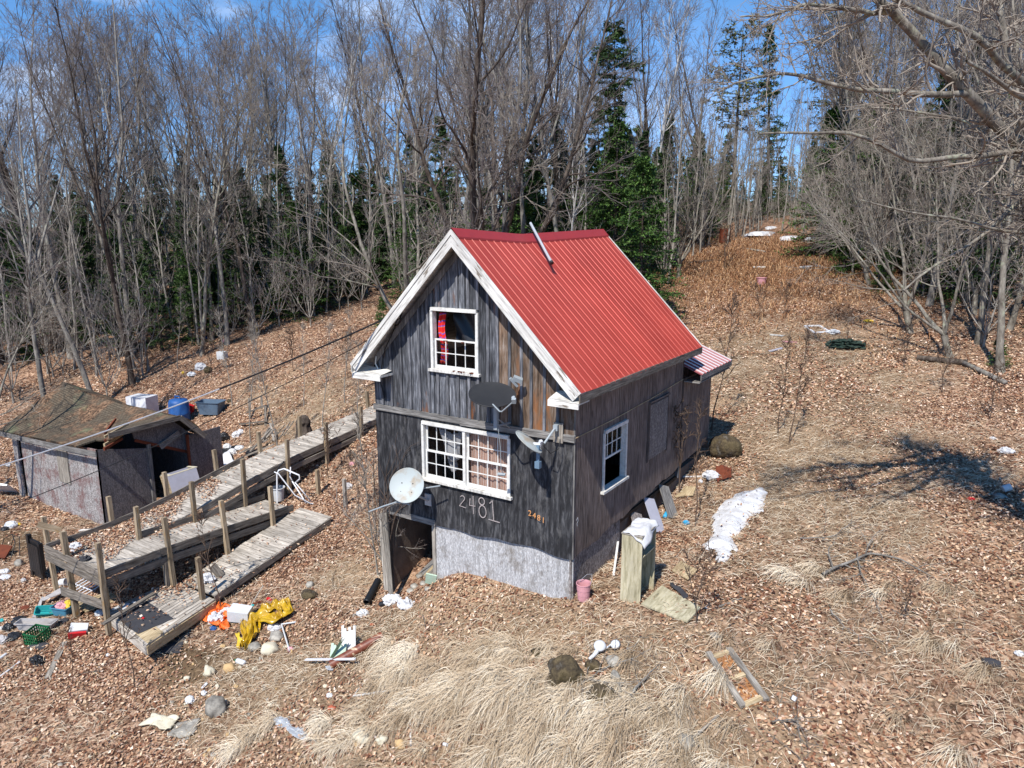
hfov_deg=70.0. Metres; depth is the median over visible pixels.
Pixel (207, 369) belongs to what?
rubbish
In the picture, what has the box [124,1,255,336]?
bare tree
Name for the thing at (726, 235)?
bush
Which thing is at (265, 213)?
conifer tree
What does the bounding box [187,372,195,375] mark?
rubbish
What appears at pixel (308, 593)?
stone
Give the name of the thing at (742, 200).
conifer tree
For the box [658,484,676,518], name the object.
leaning sheet
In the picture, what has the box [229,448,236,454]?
rubbish
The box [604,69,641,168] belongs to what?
bare tree
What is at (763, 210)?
conifer tree
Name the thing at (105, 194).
bare tree
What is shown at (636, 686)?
fallen branch
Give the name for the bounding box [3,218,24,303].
conifer tree
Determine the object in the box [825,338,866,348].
netting heap
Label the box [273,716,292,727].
silver foil
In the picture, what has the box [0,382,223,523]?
storage shed
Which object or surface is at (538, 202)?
conifer tree
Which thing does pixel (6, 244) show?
conifer tree
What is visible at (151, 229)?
conifer tree
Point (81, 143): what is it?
bare tree
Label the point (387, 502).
dead vine
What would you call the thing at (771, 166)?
conifer tree
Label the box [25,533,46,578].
upright mattress
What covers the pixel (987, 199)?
hemlock tree
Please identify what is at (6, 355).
brush
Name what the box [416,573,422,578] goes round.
stone
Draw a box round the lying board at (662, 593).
[641,585,699,622]
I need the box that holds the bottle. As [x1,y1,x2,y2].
[234,658,246,665]
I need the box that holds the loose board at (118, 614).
[101,592,155,624]
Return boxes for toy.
[55,600,65,608]
[64,600,70,608]
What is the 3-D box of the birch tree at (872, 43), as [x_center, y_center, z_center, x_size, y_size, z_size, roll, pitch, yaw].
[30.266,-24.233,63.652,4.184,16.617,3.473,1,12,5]
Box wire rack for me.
[75,579,98,593]
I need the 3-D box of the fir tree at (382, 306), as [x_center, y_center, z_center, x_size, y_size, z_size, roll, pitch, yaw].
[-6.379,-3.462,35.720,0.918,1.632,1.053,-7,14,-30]
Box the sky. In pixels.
[0,0,1022,226]
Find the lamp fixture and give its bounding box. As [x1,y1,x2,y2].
[588,639,620,659]
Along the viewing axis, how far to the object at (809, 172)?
44.80 m
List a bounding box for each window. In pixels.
[56,449,70,484]
[421,420,512,500]
[428,307,480,376]
[600,419,628,494]
[646,392,670,462]
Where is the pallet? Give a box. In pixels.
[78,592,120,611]
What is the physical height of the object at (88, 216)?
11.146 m
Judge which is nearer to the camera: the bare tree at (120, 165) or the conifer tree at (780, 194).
the bare tree at (120, 165)
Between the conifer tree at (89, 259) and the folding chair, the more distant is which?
the conifer tree at (89, 259)
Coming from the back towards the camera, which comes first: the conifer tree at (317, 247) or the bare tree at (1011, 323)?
the conifer tree at (317, 247)
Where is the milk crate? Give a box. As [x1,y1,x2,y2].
[22,624,51,645]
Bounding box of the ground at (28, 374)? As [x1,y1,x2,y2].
[0,202,1023,767]
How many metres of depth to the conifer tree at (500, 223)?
37.17 m
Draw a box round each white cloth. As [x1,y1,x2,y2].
[203,572,215,583]
[207,611,223,624]
[623,517,658,549]
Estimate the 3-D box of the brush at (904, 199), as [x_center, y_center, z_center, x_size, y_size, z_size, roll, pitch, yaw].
[16.477,-7.753,33.407,3.996,5.128,4.206,10,15,40]
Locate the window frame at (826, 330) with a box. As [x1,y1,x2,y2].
[804,325,828,332]
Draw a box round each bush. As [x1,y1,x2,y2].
[28,311,63,385]
[133,315,154,371]
[190,328,217,377]
[274,325,296,371]
[319,420,344,476]
[327,448,430,560]
[334,325,353,378]
[344,442,370,511]
[348,397,378,575]
[672,217,692,252]
[672,394,697,492]
[680,538,721,624]
[720,218,744,271]
[750,281,767,322]
[780,282,791,305]
[833,305,855,338]
[898,316,917,366]
[898,574,933,622]
[935,334,961,392]
[983,356,1023,419]
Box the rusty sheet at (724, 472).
[715,465,731,482]
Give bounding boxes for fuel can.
[189,404,194,413]
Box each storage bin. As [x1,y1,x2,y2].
[34,605,52,617]
[49,604,71,616]
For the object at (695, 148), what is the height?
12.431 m
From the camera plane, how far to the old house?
13.91 m
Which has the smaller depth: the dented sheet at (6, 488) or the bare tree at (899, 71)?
the dented sheet at (6, 488)
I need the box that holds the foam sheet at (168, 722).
[139,713,179,729]
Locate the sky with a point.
(787, 80)
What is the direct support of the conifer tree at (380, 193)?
on the ground at (28, 374)
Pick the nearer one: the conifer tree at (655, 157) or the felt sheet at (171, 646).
the felt sheet at (171, 646)
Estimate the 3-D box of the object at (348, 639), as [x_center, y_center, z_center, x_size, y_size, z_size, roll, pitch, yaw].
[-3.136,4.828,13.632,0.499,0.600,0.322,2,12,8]
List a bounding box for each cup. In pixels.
[185,695,194,703]
[1001,484,1012,491]
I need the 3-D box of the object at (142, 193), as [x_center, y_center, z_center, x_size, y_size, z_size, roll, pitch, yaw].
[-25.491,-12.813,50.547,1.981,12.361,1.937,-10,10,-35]
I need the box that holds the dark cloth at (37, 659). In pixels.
[29,654,44,665]
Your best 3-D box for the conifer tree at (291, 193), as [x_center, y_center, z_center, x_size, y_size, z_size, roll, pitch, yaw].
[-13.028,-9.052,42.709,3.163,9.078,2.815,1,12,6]
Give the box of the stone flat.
[167,718,199,736]
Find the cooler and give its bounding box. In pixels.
[68,623,88,638]
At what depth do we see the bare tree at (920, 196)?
27.15 m
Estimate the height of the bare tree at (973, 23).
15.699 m
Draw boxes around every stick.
[281,621,295,650]
[354,686,411,696]
[677,715,718,752]
[719,597,742,606]
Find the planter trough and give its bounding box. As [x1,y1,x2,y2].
[13,618,58,630]
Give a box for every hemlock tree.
[547,165,598,231]
[574,120,672,297]
[609,155,690,319]
[919,77,1023,281]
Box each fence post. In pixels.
[315,469,320,494]
[342,478,347,506]
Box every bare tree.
[0,0,108,390]
[0,0,112,358]
[0,0,134,305]
[0,0,168,384]
[0,18,60,326]
[0,38,41,163]
[0,45,46,218]
[0,63,17,114]
[0,67,80,396]
[0,69,39,203]
[0,74,28,209]
[0,93,39,165]
[0,246,110,432]
[9,97,77,212]
[15,0,122,315]
[16,89,87,230]
[19,0,158,353]
[38,3,154,232]
[40,23,121,191]
[42,0,169,257]
[46,85,113,214]
[51,35,146,310]
[55,0,175,304]
[61,15,211,215]
[63,92,140,282]
[94,26,170,221]
[97,1,197,183]
[98,10,218,207]
[108,8,217,305]
[111,56,160,285]
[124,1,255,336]
[133,8,216,259]
[134,54,180,209]
[137,83,175,217]
[155,0,279,236]
[158,24,270,345]
[163,28,283,355]
[168,0,302,305]
[179,39,291,340]
[184,88,220,210]
[194,8,267,320]
[198,16,280,162]
[210,3,266,281]
[219,29,326,245]
[230,0,326,308]
[231,84,296,249]
[237,0,592,309]
[239,0,339,315]
[243,0,332,274]
[247,73,308,269]
[248,57,283,184]
[257,93,308,196]
[263,0,373,222]
[271,55,341,181]
[272,36,364,239]
[287,77,318,180]
[307,29,369,252]
[316,0,387,233]
[323,18,402,269]
[328,8,400,198]
[332,0,435,288]
[334,95,375,182]
[345,28,430,190]
[349,26,400,200]
[373,0,474,175]
[383,32,438,268]
[389,28,438,224]
[390,0,542,166]
[390,2,510,178]
[392,0,526,209]
[392,66,465,200]
[393,3,461,201]
[395,37,435,180]
[399,0,499,230]
[416,0,554,231]
[426,12,500,213]
[429,2,534,224]
[437,0,570,231]
[445,0,620,231]
[447,25,547,227]
[452,45,514,179]
[466,0,581,233]
[482,28,558,230]
[493,0,605,229]
[520,38,635,232]
[522,1,579,192]
[531,20,599,228]
[538,5,640,205]
[543,0,654,224]
[561,57,603,162]
[574,61,621,145]
[580,25,640,132]
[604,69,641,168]
[606,0,686,154]
[617,54,659,148]
[628,116,749,277]
[635,33,709,184]
[650,0,734,222]
[651,56,727,262]
[659,101,780,246]
[664,56,714,148]
[766,81,811,186]
[771,84,1013,333]
[772,97,937,285]
[774,97,1022,357]
[777,0,931,252]
[793,66,954,259]
[794,0,874,109]
[799,0,873,107]
[800,0,913,278]
[807,54,854,153]
[807,100,968,279]
[809,0,882,215]
[810,96,956,264]
[812,12,867,144]
[821,27,902,186]
[833,52,874,257]
[836,0,930,186]
[841,0,910,121]
[843,0,975,96]
[855,90,1020,280]
[857,37,943,93]
[858,15,905,158]
[866,0,947,269]
[866,0,952,141]
[872,0,931,249]
[873,0,944,289]
[892,0,942,118]
[896,19,917,137]
[903,0,1022,109]
[903,0,1023,344]
[904,0,987,130]
[905,90,1023,315]
[907,0,1023,306]
[909,0,1023,103]
[911,2,1016,127]
[911,51,948,115]
[914,0,975,160]
[919,0,1017,276]
[924,0,1022,127]
[925,0,1023,149]
[934,76,1023,238]
[947,0,1023,291]
[956,1,1023,300]
[958,0,1023,373]
[974,0,1023,274]
[982,1,1023,135]
[1005,77,1023,330]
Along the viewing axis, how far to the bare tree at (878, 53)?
36.77 m
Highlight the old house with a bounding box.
[350,228,731,599]
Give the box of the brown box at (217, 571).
[209,564,224,577]
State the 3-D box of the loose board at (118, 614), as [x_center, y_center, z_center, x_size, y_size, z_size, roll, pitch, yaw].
[-8.188,4.794,15.648,0.100,0.060,1.358,4,12,19]
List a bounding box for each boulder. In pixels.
[205,695,226,717]
[547,654,584,686]
[586,681,617,704]
[708,434,742,457]
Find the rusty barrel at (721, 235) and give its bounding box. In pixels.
[719,225,730,242]
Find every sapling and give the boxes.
[59,623,79,683]
[110,571,142,688]
[170,285,186,368]
[191,507,220,605]
[213,310,232,406]
[243,329,261,442]
[245,312,280,445]
[247,301,262,381]
[295,320,308,406]
[313,318,336,426]
[342,306,356,402]
[352,338,364,439]
[688,395,715,522]
[711,290,745,430]
[768,333,794,432]
[788,321,813,442]
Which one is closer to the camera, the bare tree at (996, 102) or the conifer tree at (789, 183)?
the bare tree at (996, 102)
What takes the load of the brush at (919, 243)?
on the ground at (28, 374)
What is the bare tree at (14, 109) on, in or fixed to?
on the ground at (28, 374)
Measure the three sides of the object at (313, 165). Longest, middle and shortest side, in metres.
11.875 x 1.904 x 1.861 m
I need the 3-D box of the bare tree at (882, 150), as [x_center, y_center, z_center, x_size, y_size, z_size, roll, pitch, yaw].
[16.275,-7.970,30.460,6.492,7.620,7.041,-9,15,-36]
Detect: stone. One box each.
[14,559,23,565]
[172,724,191,737]
[203,665,215,676]
[223,662,237,672]
[248,641,260,651]
[260,642,278,655]
[269,630,283,641]
[301,589,317,599]
[306,581,313,587]
[352,726,370,744]
[375,734,387,744]
[395,739,405,749]
[410,583,417,588]
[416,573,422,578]
[531,646,546,656]
[584,659,601,671]
[606,654,621,667]
[610,670,620,680]
[677,732,694,750]
[710,632,718,639]
[981,657,1001,667]
[992,493,1008,499]
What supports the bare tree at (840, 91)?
on the ground at (28, 374)
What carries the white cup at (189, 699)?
on the ground at (28, 374)
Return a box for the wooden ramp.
[36,391,375,655]
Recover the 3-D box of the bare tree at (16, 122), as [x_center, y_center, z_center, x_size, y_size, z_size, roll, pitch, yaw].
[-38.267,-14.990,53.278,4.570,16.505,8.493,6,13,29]
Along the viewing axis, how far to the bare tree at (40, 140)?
63.38 m
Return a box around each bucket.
[273,485,284,501]
[576,575,591,602]
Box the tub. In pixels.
[756,277,766,284]
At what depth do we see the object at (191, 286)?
36.02 m
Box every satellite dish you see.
[369,468,439,511]
[468,375,522,475]
[516,422,562,468]
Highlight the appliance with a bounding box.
[125,393,158,410]
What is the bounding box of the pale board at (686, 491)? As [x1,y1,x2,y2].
[675,486,695,497]
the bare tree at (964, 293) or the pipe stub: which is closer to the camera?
the pipe stub
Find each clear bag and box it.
[356,609,368,617]
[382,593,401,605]
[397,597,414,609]
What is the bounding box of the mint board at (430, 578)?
[425,573,436,583]
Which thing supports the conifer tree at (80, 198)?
on the ground at (28, 374)
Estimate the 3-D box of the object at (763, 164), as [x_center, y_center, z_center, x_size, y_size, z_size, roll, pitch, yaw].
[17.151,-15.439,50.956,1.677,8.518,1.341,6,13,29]
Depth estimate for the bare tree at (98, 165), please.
41.00 m
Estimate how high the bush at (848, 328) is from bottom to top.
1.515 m
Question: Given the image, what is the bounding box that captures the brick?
[327,705,335,710]
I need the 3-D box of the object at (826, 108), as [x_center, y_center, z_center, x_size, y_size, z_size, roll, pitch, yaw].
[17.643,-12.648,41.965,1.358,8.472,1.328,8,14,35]
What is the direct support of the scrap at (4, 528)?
on the ground at (28, 374)
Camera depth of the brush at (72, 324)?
35.79 m
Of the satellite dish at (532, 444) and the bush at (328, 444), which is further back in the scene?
the bush at (328, 444)
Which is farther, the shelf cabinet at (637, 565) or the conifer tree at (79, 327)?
the conifer tree at (79, 327)
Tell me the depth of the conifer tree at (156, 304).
36.64 m
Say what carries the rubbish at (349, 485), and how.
on the ground at (28, 374)
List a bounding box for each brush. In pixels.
[0,290,46,402]
[0,307,20,353]
[5,288,89,377]
[16,308,87,373]
[17,287,76,353]
[34,258,121,359]
[59,304,143,395]
[61,267,149,367]
[78,276,172,374]
[98,233,181,327]
[148,248,202,308]
[165,289,212,342]
[200,286,246,335]
[218,249,294,335]
[227,224,306,325]
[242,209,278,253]
[266,258,321,320]
[267,248,329,326]
[305,234,359,309]
[317,228,381,306]
[320,231,386,308]
[376,217,427,291]
[394,251,425,288]
[411,212,490,268]
[420,224,484,247]
[556,212,626,240]
[605,200,667,267]
[615,169,669,235]
[654,227,684,274]
[666,199,689,226]
[679,175,725,248]
[679,213,692,250]
[702,185,744,226]
[727,197,756,231]
[738,192,758,221]
[748,197,775,230]
[765,187,792,222]
[778,178,809,219]
[782,184,814,224]
[799,157,852,239]
[802,153,893,275]
[822,158,911,263]
[853,184,923,285]
[887,193,977,295]
[902,150,1018,294]
[904,182,1001,281]
[931,178,1023,302]
[934,222,1023,346]
[995,234,1022,275]
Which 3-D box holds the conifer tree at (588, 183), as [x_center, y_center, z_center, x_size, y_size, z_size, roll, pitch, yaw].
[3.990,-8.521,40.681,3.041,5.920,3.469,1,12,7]
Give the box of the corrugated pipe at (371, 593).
[363,578,381,604]
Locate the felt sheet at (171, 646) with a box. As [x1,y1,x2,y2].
[151,630,186,654]
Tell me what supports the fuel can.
on the ground at (28, 374)
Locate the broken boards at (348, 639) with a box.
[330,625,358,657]
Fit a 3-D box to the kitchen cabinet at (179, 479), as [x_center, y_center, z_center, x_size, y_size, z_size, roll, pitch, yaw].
[-10.125,3.107,22.436,0.999,1.181,1.016,-11,16,-42]
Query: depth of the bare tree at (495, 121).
40.44 m
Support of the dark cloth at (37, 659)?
on the ground at (28, 374)
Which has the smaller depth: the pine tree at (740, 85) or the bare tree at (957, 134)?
the bare tree at (957, 134)
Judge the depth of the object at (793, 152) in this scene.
53.23 m
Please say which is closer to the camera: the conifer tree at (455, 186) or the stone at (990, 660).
the stone at (990, 660)
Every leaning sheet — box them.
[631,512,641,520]
[644,497,663,532]
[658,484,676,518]
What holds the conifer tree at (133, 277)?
on the ground at (28, 374)
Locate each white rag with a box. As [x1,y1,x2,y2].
[267,623,280,630]
[702,470,719,479]
[826,329,840,333]
[997,447,1015,453]
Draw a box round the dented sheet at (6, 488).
[0,483,17,492]
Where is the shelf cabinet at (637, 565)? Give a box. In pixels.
[620,525,655,603]
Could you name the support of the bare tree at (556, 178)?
on the ground at (28, 374)
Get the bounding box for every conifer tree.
[0,214,34,363]
[0,226,71,361]
[0,227,14,320]
[1,244,52,342]
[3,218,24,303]
[4,219,25,339]
[9,239,85,352]
[39,231,67,310]
[46,174,75,268]
[50,218,62,252]
[58,217,74,306]
[61,197,102,279]
[64,211,121,313]
[66,272,92,349]
[67,179,95,242]
[67,218,102,328]
[86,212,148,315]
[95,228,140,355]
[107,228,132,309]
[114,191,159,337]
[114,230,138,299]
[127,261,145,313]
[129,208,166,301]
[130,258,167,335]
[140,164,176,278]
[140,210,172,302]
[140,239,178,350]
[152,198,175,262]
[163,245,223,348]
[167,200,216,325]
[167,236,177,298]
[168,278,192,325]
[169,149,207,274]
[178,203,216,299]
[188,178,211,265]
[192,207,217,305]
[196,256,227,312]
[207,239,217,298]
[208,227,256,307]
[210,190,255,314]
[212,201,245,321]
[217,194,260,329]
[219,167,266,312]
[222,167,261,283]
[238,183,260,249]
[244,237,264,300]
[246,189,273,252]
[253,174,279,252]
[253,207,281,304]
[255,247,270,286]
[256,145,305,312]
[259,200,272,279]
[259,270,287,321]
[260,200,335,324]
[265,153,314,297]
[287,251,308,302]
[293,180,327,276]
[303,168,326,254]
[308,205,342,309]
[313,185,344,284]
[313,213,342,282]
[313,239,332,300]
[315,146,347,273]
[315,162,324,229]
[317,139,347,238]
[321,154,339,222]
[325,170,384,291]
[327,224,365,297]
[339,188,354,246]
[341,255,366,301]
[349,202,372,284]
[352,166,376,248]
[355,148,366,199]
[359,167,387,277]
[367,210,393,290]
[376,216,386,265]
[379,167,397,220]
[379,179,386,213]
[379,186,397,245]
[380,201,424,304]
[380,239,395,274]
[384,173,411,245]
[385,198,398,256]
[393,202,407,259]
[394,133,434,286]
[398,170,438,264]
[400,182,432,290]
[410,190,455,277]
[425,114,465,257]
[447,141,465,226]
[455,158,486,228]
[469,187,500,231]
[487,180,513,231]
[499,142,527,233]
[500,184,546,233]
[509,172,547,231]
[511,135,553,231]
[525,160,553,213]
[541,113,572,231]
[546,154,570,231]
[577,136,586,202]
[577,180,591,221]
[582,137,606,229]
[586,94,610,229]
[620,129,641,235]
[621,130,658,260]
[625,125,645,203]
[638,124,679,262]
[641,146,682,227]
[644,151,680,267]
[657,115,682,242]
[669,129,726,237]
[671,153,686,218]
[677,156,722,244]
[679,144,708,215]
[709,182,723,226]
[710,133,739,203]
[715,161,741,222]
[725,156,735,205]
[733,181,752,218]
[751,160,769,213]
[753,178,765,220]
[756,139,775,193]
[770,157,785,209]
[770,183,787,217]
[772,167,791,209]
[776,168,798,215]
[797,147,814,215]
[800,129,817,182]
[802,117,866,243]
[821,169,864,254]
[842,103,874,159]
[875,170,917,262]
[892,171,929,274]
[896,121,920,234]
[898,75,962,254]
[901,160,986,307]
[926,161,998,292]
[939,114,991,274]
[956,41,983,153]
[965,170,1019,311]
[998,131,1023,267]
[999,218,1023,277]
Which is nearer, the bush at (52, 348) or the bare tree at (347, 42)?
the bush at (52, 348)
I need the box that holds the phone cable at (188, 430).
[0,340,367,509]
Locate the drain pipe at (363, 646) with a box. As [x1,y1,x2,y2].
[328,632,382,667]
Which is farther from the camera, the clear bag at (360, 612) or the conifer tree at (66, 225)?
the conifer tree at (66, 225)
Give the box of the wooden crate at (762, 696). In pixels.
[705,647,769,708]
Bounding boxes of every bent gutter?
[32,596,43,617]
[40,586,62,600]
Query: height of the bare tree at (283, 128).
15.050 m
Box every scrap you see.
[0,526,8,530]
[0,568,9,574]
[0,574,10,579]
[0,634,7,644]
[2,623,14,631]
[4,521,17,528]
[7,631,21,640]
[10,615,26,623]
[21,605,31,610]
[27,642,48,649]
[58,618,68,623]
[79,555,91,561]
[94,609,102,616]
[235,632,241,647]
[670,582,687,598]
[1014,650,1023,656]
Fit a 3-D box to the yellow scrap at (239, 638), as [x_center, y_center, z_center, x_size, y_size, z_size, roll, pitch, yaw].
[-5.610,5.241,15.035,0.139,0.104,0.519,-5,13,-23]
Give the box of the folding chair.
[0,534,19,561]
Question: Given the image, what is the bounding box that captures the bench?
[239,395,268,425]
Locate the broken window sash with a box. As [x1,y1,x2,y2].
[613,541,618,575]
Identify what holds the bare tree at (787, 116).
on the ground at (28, 374)
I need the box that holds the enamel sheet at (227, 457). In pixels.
[223,450,233,464]
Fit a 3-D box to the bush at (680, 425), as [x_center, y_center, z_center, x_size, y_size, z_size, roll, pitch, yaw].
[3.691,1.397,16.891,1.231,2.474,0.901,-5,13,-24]
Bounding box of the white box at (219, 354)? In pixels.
[216,351,227,359]
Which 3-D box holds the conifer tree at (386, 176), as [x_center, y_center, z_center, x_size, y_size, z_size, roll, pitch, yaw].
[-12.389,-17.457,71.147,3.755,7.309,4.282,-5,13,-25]
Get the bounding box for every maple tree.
[332,0,671,246]
[681,0,1023,298]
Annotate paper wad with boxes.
[69,542,81,549]
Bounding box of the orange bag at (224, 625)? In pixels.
[201,602,239,630]
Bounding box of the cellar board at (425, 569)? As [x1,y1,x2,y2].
[419,559,432,574]
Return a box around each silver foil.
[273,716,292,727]
[286,725,311,739]
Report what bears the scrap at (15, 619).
on the ground at (28, 374)
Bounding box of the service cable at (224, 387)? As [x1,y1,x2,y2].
[0,313,401,466]
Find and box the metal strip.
[305,658,355,660]
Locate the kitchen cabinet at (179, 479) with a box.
[160,466,199,493]
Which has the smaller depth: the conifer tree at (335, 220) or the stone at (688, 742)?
the stone at (688, 742)
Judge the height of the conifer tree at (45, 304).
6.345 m
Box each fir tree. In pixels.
[372,297,388,326]
[774,106,859,263]
[823,199,862,274]
[824,94,911,265]
[869,242,898,293]
[985,338,1012,369]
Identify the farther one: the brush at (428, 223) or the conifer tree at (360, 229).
the conifer tree at (360, 229)
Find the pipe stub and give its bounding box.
[379,601,384,607]
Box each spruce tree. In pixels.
[588,18,647,240]
[740,22,789,213]
[890,101,941,260]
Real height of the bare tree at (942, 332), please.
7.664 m
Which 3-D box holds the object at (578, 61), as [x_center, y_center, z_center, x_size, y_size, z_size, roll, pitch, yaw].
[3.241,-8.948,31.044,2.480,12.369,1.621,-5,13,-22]
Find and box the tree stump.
[295,415,311,437]
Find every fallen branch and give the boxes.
[576,632,658,710]
[613,650,686,714]
[738,676,826,766]
[800,487,876,547]
[819,527,956,587]
[821,552,915,624]
[829,609,909,657]
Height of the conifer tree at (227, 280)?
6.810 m
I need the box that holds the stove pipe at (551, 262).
[529,222,553,264]
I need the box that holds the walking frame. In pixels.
[274,461,313,503]
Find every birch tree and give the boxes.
[442,38,484,125]
[442,49,484,149]
[497,50,536,203]
[528,0,599,173]
[553,73,608,230]
[639,0,709,266]
[731,71,756,141]
[857,19,884,109]
[876,13,918,130]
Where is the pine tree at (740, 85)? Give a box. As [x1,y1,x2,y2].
[700,12,783,211]
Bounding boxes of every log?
[675,259,721,263]
[916,355,967,364]
[962,361,1007,384]
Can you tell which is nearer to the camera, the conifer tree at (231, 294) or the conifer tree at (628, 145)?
the conifer tree at (231, 294)
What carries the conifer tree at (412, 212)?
on the ground at (28, 374)
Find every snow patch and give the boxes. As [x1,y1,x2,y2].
[703,487,767,561]
[748,231,774,235]
[765,226,776,229]
[780,236,796,240]
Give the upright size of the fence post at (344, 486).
0.872 m
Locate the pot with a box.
[58,578,67,585]
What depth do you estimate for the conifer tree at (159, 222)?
52.44 m
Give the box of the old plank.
[44,641,67,678]
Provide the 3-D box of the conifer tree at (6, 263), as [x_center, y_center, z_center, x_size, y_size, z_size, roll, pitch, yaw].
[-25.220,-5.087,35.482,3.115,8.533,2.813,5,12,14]
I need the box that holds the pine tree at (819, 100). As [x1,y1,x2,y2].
[795,3,880,178]
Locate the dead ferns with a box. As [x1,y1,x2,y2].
[645,229,975,374]
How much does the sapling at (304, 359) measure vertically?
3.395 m
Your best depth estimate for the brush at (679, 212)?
44.30 m
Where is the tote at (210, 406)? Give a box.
[195,399,225,414]
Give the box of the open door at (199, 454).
[185,426,223,477]
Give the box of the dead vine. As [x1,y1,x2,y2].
[372,426,419,557]
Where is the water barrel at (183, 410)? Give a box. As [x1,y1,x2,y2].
[168,395,190,419]
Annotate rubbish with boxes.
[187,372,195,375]
[195,362,205,370]
[203,366,212,372]
[221,432,229,440]
[223,443,230,447]
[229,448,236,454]
[231,431,240,437]
[234,445,243,449]
[245,450,257,455]
[346,482,352,488]
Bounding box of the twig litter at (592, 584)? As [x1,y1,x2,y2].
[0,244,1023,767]
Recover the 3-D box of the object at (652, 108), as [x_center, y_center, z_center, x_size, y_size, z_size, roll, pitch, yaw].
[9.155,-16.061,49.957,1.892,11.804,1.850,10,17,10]
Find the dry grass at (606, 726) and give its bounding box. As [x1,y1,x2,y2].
[0,238,1023,767]
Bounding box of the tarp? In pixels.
[238,597,294,649]
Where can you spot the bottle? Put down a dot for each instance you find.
(239, 661)
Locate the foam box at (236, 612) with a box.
[227,603,252,622]
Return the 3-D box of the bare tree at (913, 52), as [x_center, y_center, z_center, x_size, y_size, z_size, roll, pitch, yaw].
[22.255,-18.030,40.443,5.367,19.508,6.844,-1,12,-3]

